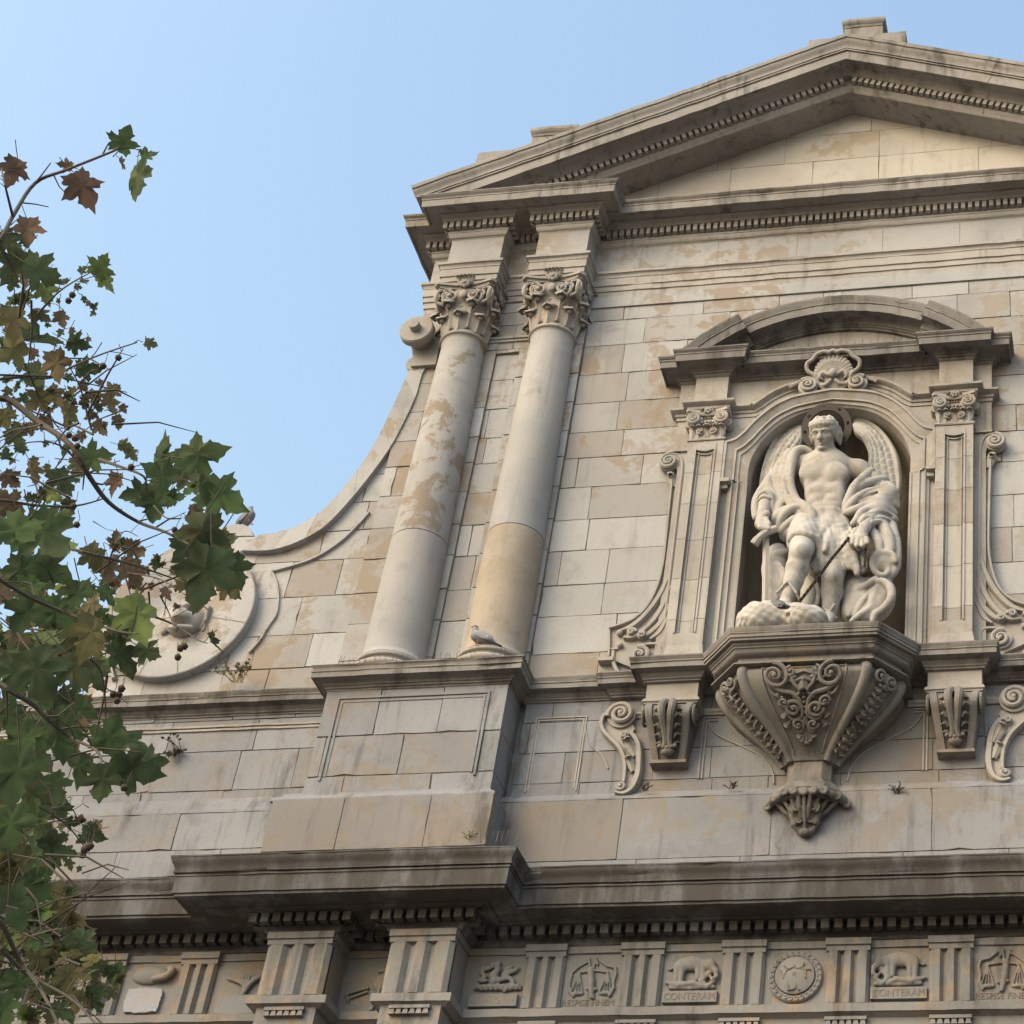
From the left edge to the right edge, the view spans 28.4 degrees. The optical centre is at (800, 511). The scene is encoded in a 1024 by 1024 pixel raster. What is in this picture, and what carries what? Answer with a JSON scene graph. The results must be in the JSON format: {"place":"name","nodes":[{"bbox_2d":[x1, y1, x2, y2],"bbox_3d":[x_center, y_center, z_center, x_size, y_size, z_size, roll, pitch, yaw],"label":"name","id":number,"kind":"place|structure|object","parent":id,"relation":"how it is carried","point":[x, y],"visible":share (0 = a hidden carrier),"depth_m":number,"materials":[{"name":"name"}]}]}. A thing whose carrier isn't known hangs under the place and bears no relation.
{"place":"outdoors","nodes":[
{"label":"outdoors","id":0,"kind":"place"},
{"bbox_2d":[0,16,1023,1023],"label":"church facade","id":1,"kind":"structure","parent":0,"point":[639,337],"depth_m":21.45,"materials":[{"name":"stone"}]},
{"bbox_2d":[161,733,186,758],"bbox_3d":[-6.779,2.550,21.494,0.313,0.338,0.123,-3,-39,9],"label":"weed","id":2,"kind":"object","parent":1,"relation":"on","point":[174,754],"visible":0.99,"depth_m":21.47,"materials":[{"name":"green plant"}]},
{"bbox_2d":[211,658,252,682],"bbox_3d":[-6.245,1.747,21.875,0.478,0.228,0.150,-3,-39,9],"label":"weed","id":3,"kind":"object","parent":1,"relation":"on","point":[241,668],"visible":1,"depth_m":21.86,"materials":[{"name":"green plant"}]},
{"bbox_2d":[236,506,254,525],"bbox_3d":[-6.686,0.092,23.902,0.257,0.380,0.155,-13,-42,20],"label":"pigeon","id":4,"kind":"object","parent":1,"relation":"on","point":[246,519],"visible":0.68,"depth_m":23.84,"materials":[{"name":"grey"}]},
{"bbox_2d":[461,831,477,840],"bbox_3d":[-3.194,3.129,19.208,0.168,0.083,0.059,-3,-39,9],"label":"weed","id":5,"kind":"object","parent":1,"relation":"on","point":[470,836],"visible":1,"depth_m":19.21,"materials":[{"name":"plant"}]},
{"bbox_2d":[471,625,501,646],"bbox_3d":[-3.357,1.326,21.218,0.370,0.248,0.155,6,-39,-2],"label":"pigeon","id":6,"kind":"object","parent":1,"relation":"on","point":[478,636],"visible":1,"depth_m":21.14,"materials":[{"name":"white"}]},
{"bbox_2d":[636,782,653,790],"bbox_3d":[-1.569,2.782,20.154,0.202,0.090,0.062,-3,-39,9],"label":"weed","id":7,"kind":"object","parent":1,"relation":"on","point":[644,788],"visible":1,"depth_m":20.15,"materials":[{"name":"plant"}]},
{"bbox_2d":[722,780,738,789],"bbox_3d":[-0.706,2.744,20.004,0.181,0.087,0.058,-3,-39,9],"label":"weed","id":8,"kind":"object","parent":1,"relation":"on","point":[733,785],"visible":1,"depth_m":20.00,"materials":[{"name":"plant"}]},
{"bbox_2d":[735,403,902,626],"bbox_3d":[0.247,0.053,21.648,1.721,3.638,1.081,-3,-39,9],"label":"angel statue","id":9,"kind":"object","parent":1,"relation":"on","point":[824,531],"visible":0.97,"depth_m":21.50,"materials":[{"name":"stone"}]},
{"bbox_2d":[770,600,794,608],"bbox_3d":[-0.217,0.966,20.427,0.409,0.173,0.158,-15,-42,22],"label":"pigeon","id":10,"kind":"object","parent":9,"relation":"on","point":[780,604],"visible":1,"depth_m":20.34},
{"bbox_2d":[888,781,904,792],"bbox_3d":[0.951,2.721,19.667,0.172,0.114,0.070,-3,-39,9],"label":"weed","id":11,"kind":"object","parent":1,"relation":"on","point":[899,789],"visible":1,"depth_m":19.66,"materials":[{"name":"plant"}]},
{"bbox_2d":[0,0,1023,699],"label":"sky","id":12,"kind":"structure","parent":0,"point":[269,258],"materials":[{"name":"blue"}]},
{"label":"ground","id":13,"kind":"structure","parent":0,"visible":0},
{"bbox_2d":[0,124,255,1023],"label":"plane tree","id":14,"kind":"object","parent":13,"relation":"on","point":[66,641],"visible":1,"depth_m":8.98,"materials":[{"name":"green plant"}]}
]}

